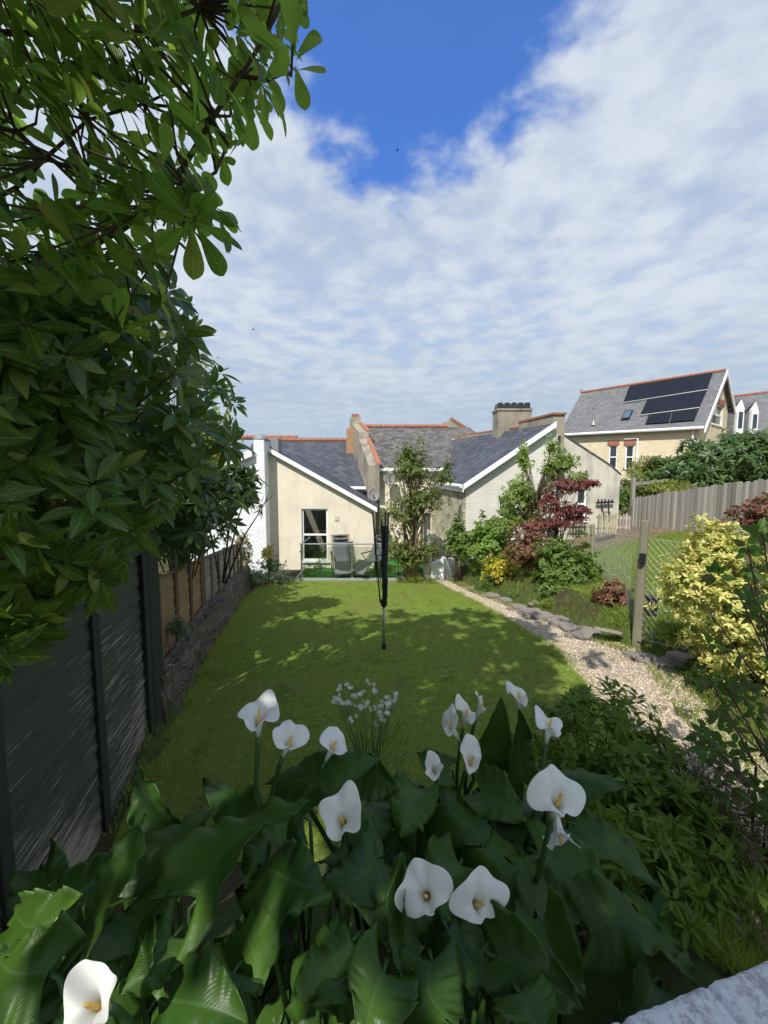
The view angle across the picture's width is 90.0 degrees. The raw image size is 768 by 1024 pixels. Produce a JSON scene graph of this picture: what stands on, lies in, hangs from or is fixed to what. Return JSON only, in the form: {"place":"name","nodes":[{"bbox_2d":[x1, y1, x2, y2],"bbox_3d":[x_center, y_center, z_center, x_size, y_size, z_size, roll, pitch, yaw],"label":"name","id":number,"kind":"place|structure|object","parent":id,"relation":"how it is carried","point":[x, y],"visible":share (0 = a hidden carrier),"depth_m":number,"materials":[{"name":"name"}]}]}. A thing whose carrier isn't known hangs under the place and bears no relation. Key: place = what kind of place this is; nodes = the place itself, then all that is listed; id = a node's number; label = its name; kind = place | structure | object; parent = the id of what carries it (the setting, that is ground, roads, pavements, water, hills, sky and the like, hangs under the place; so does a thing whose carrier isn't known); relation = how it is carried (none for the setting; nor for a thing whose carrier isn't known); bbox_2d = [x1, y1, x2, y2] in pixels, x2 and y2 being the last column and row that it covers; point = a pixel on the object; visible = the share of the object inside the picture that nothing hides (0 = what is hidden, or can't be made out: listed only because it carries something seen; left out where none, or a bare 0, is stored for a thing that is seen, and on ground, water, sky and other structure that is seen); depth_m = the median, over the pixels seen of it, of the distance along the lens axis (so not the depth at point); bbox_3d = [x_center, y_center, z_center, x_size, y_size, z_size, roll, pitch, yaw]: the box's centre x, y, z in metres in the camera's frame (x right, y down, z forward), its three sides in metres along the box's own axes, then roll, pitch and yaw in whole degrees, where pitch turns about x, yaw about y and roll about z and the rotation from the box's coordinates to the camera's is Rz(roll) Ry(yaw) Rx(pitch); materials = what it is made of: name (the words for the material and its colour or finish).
{"place":"outdoors","nodes":[
{"label":"outdoors","id":0,"kind":"place"},
{"bbox_2d":[96,580,646,862],"bbox_3d":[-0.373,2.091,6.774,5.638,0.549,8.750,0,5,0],"label":"lawn","id":1,"kind":"structure","parent":0,"point":[319,852],"depth_m":4.61,"materials":[{"name":"green plant"}]},
{"bbox_2d":[317,678,414,781],"bbox_3d":[-0.123,1.598,2.416,0.677,1.204,0.580,0,5,0],"label":"star flower plant","id":2,"kind":"object","parent":1,"relation":"on","point":[336,700],"visible":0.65,"depth_m":2.37,"materials":[{"name":"green plant"}]},
{"bbox_2d":[372,512,388,649],"bbox_3d":[-0.042,1.002,5.349,0.254,2.009,0.100,-2,5,-18],"label":"rotary clothes dryer","id":3,"kind":"object","parent":1,"relation":"on","point":[384,535],"visible":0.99,"depth_m":5.31,"materials":[{"name":"metal"}]},
{"bbox_2d":[379,436,456,582],"bbox_3d":[0.951,-0.033,10.856,2.247,4.134,1.793,0,5,0],"label":"tree","id":4,"kind":"object","parent":1,"relation":"on","point":[410,553],"visible":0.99,"depth_m":10.64,"materials":[{"name":"green plant"}]},
{"bbox_2d":[394,572,441,583],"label":"bed grass plant","id":5,"kind":"object","parent":1,"relation":"on","point":[428,578],"visible":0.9,"depth_m":10.79,"materials":[{"name":"green plant"}]},
{"bbox_2d":[0,529,767,1023],"bbox_3d":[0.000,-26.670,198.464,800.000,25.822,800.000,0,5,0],"label":"ground","id":6,"kind":"structure","parent":0,"point":[600,999],"depth_m":1.99,"materials":[{"name":"soil"}]},
{"bbox_2d":[0,533,164,930],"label":"fence","id":7,"kind":"object","parent":6,"relation":"on","point":[80,705],"visible":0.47,"depth_m":2.37,"materials":[{"name":"paint"}]},
{"bbox_2d":[0,237,258,684],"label":"spotted laurel","id":8,"kind":"object","parent":6,"relation":"on","point":[73,396],"visible":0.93,"depth_m":1.56,"materials":[{"name":"green plant"}]},
{"bbox_2d":[63,392,211,549],"bbox_3d":[-3.668,-0.175,5.216,2.599,3.296,3.324,0,5,0],"label":"hedge shrub","id":9,"kind":"object","parent":6,"relation":"on","point":[204,464],"depth_m":5.52,"materials":[{"name":"green plant"}]},
{"bbox_2d":[126,321,174,411],"bbox_3d":[-6.956,-2.150,11.387,1.536,7.983,1.578,0,5,0],"label":"sunlit tree","id":10,"kind":"object","parent":6,"relation":"on","point":[162,334],"visible":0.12,"depth_m":11.16,"materials":[{"name":"green plant"}]},
{"bbox_2d":[0,0,325,344],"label":"magnolia tree","id":11,"kind":"object","parent":6,"relation":"on","point":[185,207],"visible":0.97,"depth_m":1.23,"materials":[{"name":"green plant"}]},
{"bbox_2d":[159,556,204,666],"bbox_3d":[-2.467,1.181,4.740,0.076,1.323,2.053,-1,5,-14],"label":"tan fence","id":12,"kind":"object","parent":6,"relation":"on","point":[182,593],"visible":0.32,"depth_m":4.60,"materials":[{"name":"brown wood"}]},
{"bbox_2d":[123,456,243,578],"bbox_3d":[-2.390,0.325,4.466,1.487,2.219,2.082,0,5,0],"label":"dark laurel","id":13,"kind":"object","parent":6,"relation":"on","point":[190,511],"visible":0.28,"depth_m":4.22,"materials":[{"name":"green plant"}]},
{"bbox_2d":[154,347,219,567],"bbox_3d":[-6.235,-1.782,12.392,2.155,7.283,2.078,-2,5,-19],"label":"feathery tree","id":14,"kind":"object","parent":6,"relation":"on","point":[188,381],"visible":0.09,"depth_m":12.21,"materials":[{"name":"green plant"}]},
{"bbox_2d":[157,458,237,568],"bbox_3d":[-4.073,-0.003,7.581,2.148,2.755,2.943,0,5,0],"label":"hedge shrub","id":15,"kind":"object","parent":6,"relation":"on","point":[221,529],"visible":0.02,"depth_m":7.56,"materials":[{"name":"green plant"}]},
{"bbox_2d":[160,565,252,728],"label":"retaining wall","id":16,"kind":"structure","parent":6,"relation":"on","point":[211,620],"depth_m":5.06,"materials":[{"name":"stone"}]},
{"bbox_2d":[165,613,191,661],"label":"ivy plant","id":17,"kind":"object","parent":16,"relation":"on","point":[175,627],"visible":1,"depth_m":4.06,"materials":[{"name":"green plant"}]},
{"bbox_2d":[194,405,244,558],"bbox_3d":[-4.025,-0.431,8.979,1.585,4.567,1.504,0,5,0],"label":"golden tree","id":18,"kind":"object","parent":6,"relation":"on","point":[226,414],"visible":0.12,"depth_m":8.79,"materials":[{"name":"green plant"}]},
{"bbox_2d":[203,542,238,604],"bbox_3d":[-3.207,1.231,7.715,0.076,1.473,4.032,-1,5,-14],"label":"silvered fence","id":19,"kind":"object","parent":6,"relation":"on","point":[214,584],"visible":0.52,"depth_m":6.93,"materials":[{"name":"grey wood"}]},
{"bbox_2d":[203,463,273,583],"bbox_3d":[-2.459,0.265,6.300,1.385,2.239,1.550,0,5,0],"label":"glossy laurel","id":20,"kind":"object","parent":6,"relation":"on","point":[246,499],"visible":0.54,"depth_m":6.04,"materials":[{"name":"green plant"}]},
{"bbox_2d":[230,529,253,570],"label":"golden shrub","id":21,"kind":"object","parent":6,"relation":"on","point":[248,560],"visible":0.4,"depth_m":9.95,"materials":[{"name":"brown plant"}]},
{"bbox_2d":[240,537,243,570],"bbox_3d":[-3.459,1.198,9.337,0.097,1.054,0.984,-2,5,-22],"label":"leaning rail","id":22,"kind":"object","parent":6,"relation":"on","point":[241,557],"visible":0.75,"depth_m":9.69,"materials":[{"name":"brown wood"}]},
{"bbox_2d":[191,434,297,572],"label":"white house","id":23,"kind":"structure","parent":6,"relation":"on","point":[259,532],"depth_m":12.00,"materials":[{"name":"paint"}]},
{"bbox_2d":[247,577,256,587],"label":"bed shrub","id":24,"kind":"object","parent":6,"relation":"on","point":[250,582],"visible":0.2,"depth_m":9.88,"materials":[{"name":"green plant"}]},
{"bbox_2d":[247,565,270,586],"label":"silver shrub","id":25,"kind":"object","parent":6,"relation":"on","point":[257,575],"visible":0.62,"depth_m":10.39,"materials":[{"name":"green plant"}]},
{"bbox_2d":[260,544,275,579],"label":"variegated plant","id":26,"kind":"object","parent":6,"relation":"on","point":[267,554],"visible":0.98,"depth_m":11.08,"materials":[{"name":"green plant"}]},
{"bbox_2d":[251,555,288,578],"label":"bed shrub","id":27,"kind":"object","parent":6,"relation":"on","point":[271,566],"visible":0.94,"depth_m":10.99,"materials":[{"name":"green plant"}]},
{"bbox_2d":[266,569,299,584],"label":"silver shrub","id":28,"kind":"object","parent":6,"relation":"on","point":[283,576],"visible":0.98,"depth_m":10.58,"materials":[{"name":"green plant"}]},
{"bbox_2d":[250,438,378,569],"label":"cream house","id":29,"kind":"structure","parent":6,"relation":"on","point":[318,488],"depth_m":12.51,"materials":[{"name":"beige paint"}]},
{"bbox_2d":[300,509,329,562],"bbox_3d":[-2.253,0.777,12.544,0.950,1.773,0.190,0,5,0],"label":"window","id":30,"kind":"structure","parent":29,"relation":"in","point":[303,548],"depth_m":12.56,"materials":[{"name":"white plastic"}]},
{"bbox_2d":[367,487,379,501],"bbox_3d":[-0.365,-0.619,14.444,0.448,0.635,0.603,-4,6,-40],"label":"satellite dish","id":31,"kind":"object","parent":29,"relation":"attached to","point":[373,493],"visible":0.89,"depth_m":14.53,"materials":[{"name":"grey metal"}]},
{"bbox_2d":[0,681,696,1023],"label":"calla lily clump","id":32,"kind":"object","parent":6,"relation":"on","point":[517,877],"visible":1,"depth_m":1.11,"materials":[{"name":"green plant"}]},
{"bbox_2d":[295,556,443,580],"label":"deck","id":33,"kind":"structure","parent":6,"relation":"on","point":[317,574],"depth_m":11.60,"materials":[{"name":"grey wood"}]},
{"bbox_2d":[330,534,353,577],"bbox_3d":[-1.289,1.331,11.730,0.670,1.159,1.274,-1,5,-10],"label":"reclining chair","id":34,"kind":"object","parent":33,"relation":"on","point":[340,554],"visible":0.88,"depth_m":12.00,"materials":[{"name":"grey fabric"}]},
{"bbox_2d":[299,537,402,577],"bbox_3d":[-1.144,1.425,11.316,3.293,1.043,1.238,2,5,23],"label":"glass balustrade","id":35,"kind":"object","parent":33,"relation":"on","point":[301,551],"visible":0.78,"depth_m":11.18,"materials":[{"name":"metal"}]},
{"bbox_2d":[353,535,390,578],"bbox_3d":[-0.404,1.337,11.665,0.670,1.159,1.274,4,6,38],"label":"reclining chair","id":36,"kind":"object","parent":33,"relation":"on","point":[360,567],"visible":0.66,"depth_m":11.55,"materials":[{"name":"grey fabric"}]},
{"bbox_2d":[396,558,421,577],"bbox_3d":[0.754,1.556,11.270,0.801,0.948,0.040,0,5,0],"label":"iron railing","id":37,"kind":"object","parent":33,"relation":"on","point":[418,576],"visible":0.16,"depth_m":11.28,"materials":[{"name":"grey metal"}]},
{"bbox_2d":[346,414,475,551],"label":"old slate house","id":38,"kind":"structure","parent":6,"relation":"on","point":[369,446],"depth_m":16.17,"materials":[{"name":"stone"}]},
{"bbox_2d":[383,471,395,487],"bbox_3d":[0.242,-1.241,14.642,0.448,0.635,0.603,-4,6,-40],"label":"satellite dish","id":39,"kind":"object","parent":38,"relation":"attached to","point":[389,482],"visible":0.74,"depth_m":14.72,"materials":[{"name":"grey metal"}]},
{"bbox_2d":[423,513,430,577],"bbox_3d":[1.249,1.093,11.231,0.230,2.121,0.230,0,5,0],"label":"gate post","id":40,"kind":"object","parent":6,"relation":"on","point":[426,531],"visible":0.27,"depth_m":11.12,"materials":[{"name":"paint"}]},
{"bbox_2d":[430,531,448,562],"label":"sloping wall","id":41,"kind":"structure","parent":6,"relation":"on","point":[440,540],"depth_m":13.04,"materials":[{"name":"beige paint"}]},
{"bbox_2d":[430,556,454,578],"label":"wall","id":42,"kind":"structure","parent":6,"relation":"on","point":[443,567],"depth_m":11.32,"materials":[{"name":"white paint"}]},
{"bbox_2d":[468,580,493,591],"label":"border plant","id":43,"kind":"object","parent":6,"relation":"on","point":[483,585],"visible":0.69,"depth_m":9.54,"materials":[{"name":"green plant"}]},
{"bbox_2d":[460,509,515,580],"bbox_3d":[2.881,0.965,10.243,1.557,2.095,1.308,0,5,0],"label":"green shrub","id":44,"kind":"object","parent":6,"relation":"on","point":[478,548],"visible":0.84,"depth_m":10.01,"materials":[{"name":"green plant"}]},
{"bbox_2d":[429,402,566,565],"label":"white gable house","id":45,"kind":"structure","parent":6,"relation":"on","point":[485,466],"depth_m":11.89,"materials":[{"name":"paint"}]},
{"bbox_2d":[498,498,515,539],"bbox_3d":[3.713,0.201,11.592,0.649,1.274,0.190,0,5,0],"label":"window","id":46,"kind":"structure","parent":45,"relation":"in","point":[500,501],"depth_m":11.62,"materials":[{"name":"white plastic"}]},
{"bbox_2d":[479,551,517,584],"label":"yellow shrub","id":47,"kind":"object","parent":6,"relation":"on","point":[498,570],"visible":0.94,"depth_m":9.24,"materials":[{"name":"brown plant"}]},
{"bbox_2d":[504,587,521,599],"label":"border plant","id":48,"kind":"object","parent":6,"relation":"on","point":[514,592],"visible":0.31,"depth_m":8.48,"materials":[{"name":"green plant"}]},
{"bbox_2d":[502,520,561,582],"bbox_3d":[3.367,0.909,8.727,1.296,1.551,1.246,2,5,26],"label":"bronze shrub","id":49,"kind":"object","parent":6,"relation":"on","point":[522,552],"visible":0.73,"depth_m":8.54,"materials":[{"name":"red plant"}]},
{"bbox_2d":[532,594,554,610],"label":"border plant","id":50,"kind":"object","parent":6,"relation":"on","point":[546,600],"visible":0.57,"depth_m":7.53,"materials":[{"name":"green plant"}]},
{"bbox_2d":[519,529,606,601],"bbox_3d":[3.801,1.323,8.061,1.631,1.921,1.409,0,5,0],"label":"dark green shrub","id":51,"kind":"object","parent":6,"relation":"on","point":[563,565],"visible":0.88,"depth_m":7.77,"materials":[{"name":"green plant"}]},
{"bbox_2d":[557,434,620,540],"bbox_3d":[6.547,-0.461,14.281,2.012,4.528,4.060,0,5,0],"label":"grey rendered lean to","id":52,"kind":"object","parent":6,"relation":"on","point":[605,473],"visible":0.25,"depth_m":12.28,"materials":[{"name":"beige paint"}]},
{"bbox_2d":[577,490,588,521],"bbox_3d":[6.346,-0.225,12.359,0.432,1.094,0.190,0,5,0],"label":"window","id":53,"kind":"structure","parent":52,"relation":"in","point":[583,502],"depth_m":12.39,"materials":[{"name":"white plastic"}]},
{"bbox_2d":[596,499,613,515],"bbox_3d":[7.025,-0.079,12.230,0.552,0.654,0.062,0,5,0],"label":"wall rack","id":54,"kind":"object","parent":52,"relation":"attached to","point":[605,501],"depth_m":12.20,"materials":[{"name":"grey metal"}]},
{"bbox_2d":[445,560,767,783],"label":"border weeds","id":55,"kind":"object","parent":6,"relation":"on","point":[476,592],"visible":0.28,"depth_m":5.58,"materials":[{"name":"green plant"}]},
{"bbox_2d":[593,626,623,635],"bbox_3d":[3.342,1.774,5.744,0.431,0.053,0.322,10,-11,11],"label":"slate stone","id":56,"kind":"object","parent":6,"relation":"on","point":[608,630],"visible":1,"depth_m":5.62,"materials":[{"name":"grey stone"}]},
{"bbox_2d":[606,610,632,627],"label":"border plant","id":57,"kind":"object","parent":6,"relation":"on","point":[620,618],"visible":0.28,"depth_m":6.00,"materials":[{"name":"green plant"}]},
{"bbox_2d":[619,468,649,513],"bbox_3d":[9.083,-0.536,14.221,1.438,2.285,1.365,0,5,0],"label":"rough shrub","id":58,"kind":"object","parent":6,"relation":"on","point":[623,499],"visible":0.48,"depth_m":13.99,"materials":[{"name":"green plant"}]},
{"bbox_2d":[511,676,767,961],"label":"whorled evergreen","id":59,"kind":"object","parent":6,"relation":"on","point":[656,835],"visible":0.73,"depth_m":1.92,"materials":[{"name":"green plant"}]},
{"bbox_2d":[629,478,668,515],"bbox_3d":[9.593,-0.285,13.870,1.792,1.905,0.138,-1,5,-17],"label":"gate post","id":60,"kind":"object","parent":6,"relation":"on","point":[634,483],"visible":0.61,"depth_m":13.63,"materials":[{"name":"grey wood"}]},
{"bbox_2d":[564,368,735,479],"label":"brick house","id":61,"kind":"structure","parent":6,"relation":"on","point":[618,427],"depth_m":24.73,"materials":[{"name":"beige brick"}]},
{"bbox_2d":[609,445,617,467],"bbox_3d":[15.222,-3.646,25.504,0.070,1.539,0.498,-5,7,-44],"label":"window","id":62,"kind":"structure","parent":61,"relation":"in","point":[613,448],"depth_m":25.48,"materials":[{"name":"white plastic"}]},
{"bbox_2d":[625,445,633,468],"bbox_3d":[15.879,-3.549,24.827,0.070,1.498,0.472,-5,7,-44],"label":"window","id":63,"kind":"structure","parent":61,"relation":"in","point":[629,454],"depth_m":24.83,"materials":[{"name":"white plastic"}]},
{"bbox_2d":[711,404,722,427],"bbox_3d":[20.870,-6.074,24.084,2.428,1.368,0.190,-4,6,-36],"label":"window","id":64,"kind":"structure","parent":61,"relation":"in","point":[717,415],"depth_m":24.31,"materials":[{"name":"white plastic"}]},
{"bbox_2d":[590,520,766,657],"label":"chain link fence","id":65,"kind":"object","parent":6,"relation":"on","point":[638,618],"visible":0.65,"depth_m":5.44,"materials":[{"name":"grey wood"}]},
{"bbox_2d":[661,651,695,668],"bbox_3d":[3.816,1.904,4.967,0.362,0.136,0.310,1,-1,43],"label":"slate stone","id":66,"kind":"object","parent":6,"relation":"on","point":[679,659],"visible":0.67,"depth_m":4.90,"materials":[{"name":"grey stone"}]},
{"bbox_2d":[612,961,767,1023],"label":"garden wall","id":67,"kind":"structure","parent":6,"relation":"on","point":[740,998],"depth_m":0.81,"materials":[{"name":"white paint"}]},
{"bbox_2d":[631,732,767,927],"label":"russet heather","id":68,"kind":"object","parent":6,"relation":"on","point":[696,772],"visible":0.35,"depth_m":1.98,"materials":[{"name":"brown plant"}]},
{"bbox_2d":[642,512,767,694],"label":"golden bush","id":69,"kind":"object","parent":6,"relation":"on","point":[684,574],"visible":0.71,"depth_m":3.94,"materials":[{"name":"yellow plant"}]},
{"bbox_2d":[683,517,767,875],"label":"rose bush","id":70,"kind":"object","parent":6,"relation":"on","point":[716,745],"visible":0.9,"depth_m":1.98,"materials":[{"name":"green plant"}]},
{"bbox_2d":[726,391,767,437],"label":"dormer house","id":71,"kind":"structure","parent":6,"relation":"on","point":[751,410],"depth_m":25.35,"materials":[{"name":"white paint"}]},
{"bbox_2d":[0,0,767,451],"label":"sky","id":72,"kind":"structure","parent":0,"point":[573,197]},
{"bbox_2d":[435,577,767,955],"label":"gravel path","id":73,"kind":"structure","parent":0,"point":[612,662],"depth_m":4.57,"materials":[{"name":"beige gravel"}]},
{"bbox_2d":[481,592,500,597],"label":"slate stone","id":74,"kind":"object","parent":73,"relation":"on","point":[490,595],"visible":0.9,"depth_m":8.84,"materials":[{"name":"grey stone"}]},
{"bbox_2d":[497,597,512,603],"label":"slate stone","id":75,"kind":"object","parent":73,"relation":"on","point":[503,599],"visible":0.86,"depth_m":8.32,"materials":[{"name":"grey stone"}]},
{"bbox_2d":[507,603,526,610],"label":"slate stone","id":76,"kind":"object","parent":73,"relation":"on","point":[515,607],"visible":0.72,"depth_m":7.71,"materials":[{"name":"grey stone"}]},
{"bbox_2d":[517,607,540,615],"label":"slate stone","id":77,"kind":"object","parent":73,"relation":"on","point":[522,611],"visible":0.71,"depth_m":7.33,"materials":[{"name":"grey stone"}]},
{"bbox_2d":[529,610,554,620],"bbox_3d":[2.945,1.917,7.028,0.544,0.098,0.382,1,6,7],"label":"slate stone","id":78,"kind":"object","parent":73,"relation":"on","point":[538,615],"visible":0.68,"depth_m":7.01,"materials":[{"name":"grey stone"}]},
{"bbox_2d":[547,617,573,627],"bbox_3d":[3.031,1.914,6.570,0.449,0.098,0.410,6,11,27],"label":"slate stone","id":79,"kind":"object","parent":73,"relation":"on","point":[553,621],"visible":0.66,"depth_m":6.56,"materials":[{"name":"grey stone"}]},
{"bbox_2d":[558,623,577,630],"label":"slate stone","id":80,"kind":"object","parent":73,"relation":"on","point":[566,626],"visible":0.53,"depth_m":6.32,"materials":[{"name":"grey stone"}]},
{"bbox_2d":[564,629,593,639],"bbox_3d":[3.039,1.912,5.943,0.321,0.119,0.348,-3,6,-36],"label":"slate stone","id":81,"kind":"object","parent":73,"relation":"on","point":[578,633],"visible":0.94,"depth_m":5.91,"materials":[{"name":"grey stone"}]},
{"bbox_2d":[577,626,600,637],"bbox_3d":[3.268,1.915,6.143,0.302,0.079,0.393,-5,8,-34],"label":"slate stone","id":82,"kind":"object","parent":73,"relation":"on","point":[595,633],"visible":0.58,"depth_m":6.10,"materials":[{"name":"grey stone"}]},
{"bbox_2d":[623,651,656,662],"bbox_3d":[3.459,1.941,5.134,0.454,0.071,0.307,-1,-4,40],"label":"slate stone","id":83,"kind":"object","parent":73,"relation":"on","point":[642,657],"visible":0.92,"depth_m":5.10,"materials":[{"name":"grey stone"}]},
{"bbox_2d":[530,715,767,975],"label":"path edge grass","id":84,"kind":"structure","parent":73,"relation":"on","point":[729,960],"depth_m":1.71,"materials":[{"name":"green plant"}]},
{"bbox_2d":[644,657,676,671],"bbox_3d":[3.567,1.962,4.960,0.352,0.061,0.265,5,9,36],"label":"slate stone","id":85,"kind":"object","parent":73,"relation":"on","point":[659,662],"visible":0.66,"depth_m":4.91,"materials":[{"name":"grey stone"}]},
{"bbox_2d":[596,510,616,533],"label":"picket gate","id":86,"kind":"structure","parent":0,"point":[604,518],"depth_m":10.97,"materials":[{"name":"brown wood"}]},
{"bbox_2d":[473,529,767,692],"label":"neighbour lawn","id":87,"kind":"structure","parent":0,"point":[651,559],"depth_m":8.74,"materials":[{"name":"green plant"}]},
{"bbox_2d":[492,431,589,568],"bbox_3d":[3.937,-0.264,9.586,2.383,3.482,1.132,0,5,0],"label":"apple tree","id":88,"kind":"object","parent":87,"relation":"on","point":[521,494],"visible":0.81,"depth_m":9.49,"materials":[{"name":"green plant"}]},
{"bbox_2d":[518,477,601,552],"bbox_3d":[4.065,0.300,8.955,1.905,2.267,0.832,0,5,0],"label":"red maple","id":89,"kind":"object","parent":87,"relation":"on","point":[567,486],"visible":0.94,"depth_m":8.81,"materials":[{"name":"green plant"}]},
{"bbox_2d":[568,522,593,537],"bbox_3d":[5.506,0.491,10.714,0.710,0.441,0.070,0,5,0],"label":"picket fence","id":90,"kind":"object","parent":87,"relation":"on","point":[581,527],"visible":0.67,"depth_m":10.69,"materials":[{"name":"brown wood"}]},
{"bbox_2d":[590,577,634,606],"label":"bronze bush","id":91,"kind":"object","parent":87,"relation":"on","point":[611,593],"visible":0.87,"depth_m":6.42,"materials":[{"name":"red plant"}]},
{"bbox_2d":[565,527,679,550],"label":"path","id":92,"kind":"structure","parent":87,"relation":"on","point":[628,533],"depth_m":11.26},
{"bbox_2d":[617,513,630,529],"bbox_3d":[7.704,0.336,12.306,0.383,0.605,0.070,0,5,0],"label":"picket fence","id":93,"kind":"object","parent":87,"relation":"on","point":[623,518],"visible":0.79,"depth_m":12.28,"materials":[{"name":"beige wood"}]},
{"bbox_2d":[644,595,658,615],"bbox_3d":[4.067,1.424,5.840,0.200,0.277,0.190,0,5,0],"label":"plant pot","id":94,"kind":"object","parent":87,"relation":"on","point":[652,599],"visible":0.74,"depth_m":5.79,"materials":[{"name":"black plastic"}]},
{"bbox_2d":[652,612,706,651],"bbox_3d":[3.651,1.484,4.682,0.596,0.453,0.572,0,5,0],"label":"border plant","id":95,"kind":"object","parent":87,"relation":"on","point":[669,631],"visible":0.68,"depth_m":4.68,"materials":[{"name":"green plant"}]},
{"bbox_2d":[631,479,767,534],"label":"board fence","id":96,"kind":"object","parent":87,"relation":"on","point":[674,510],"visible":0.58,"depth_m":10.44,"materials":[{"name":"grey wood"}]},
{"bbox_2d":[719,492,767,553],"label":"bronze hedge","id":97,"kind":"object","parent":87,"relation":"on","point":[758,514],"visible":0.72,"depth_m":4.68,"materials":[{"name":"red plant"}]},
{"bbox_2d":[618,480,752,529],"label":"bank","id":98,"kind":"structure","parent":0,"point":[624,512],"depth_m":14.10,"materials":[{"name":"green plant"}]},
{"bbox_2d":[625,455,663,481],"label":"yellow green shrub","id":99,"kind":"object","parent":98,"relation":"on","point":[637,466],"visible":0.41,"depth_m":15.78,"materials":[{"name":"green plant"}]},
{"bbox_2d":[637,477,696,495],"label":"ivy shrub","id":100,"kind":"object","parent":98,"relation":"on","point":[662,487],"visible":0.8,"depth_m":13.82,"materials":[{"name":"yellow plant"}]},
{"bbox_2d":[642,428,767,488],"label":"bank shrub","id":101,"kind":"object","parent":98,"relation":"on","point":[737,458],"visible":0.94,"depth_m":14.51,"materials":[{"name":"green plant"}]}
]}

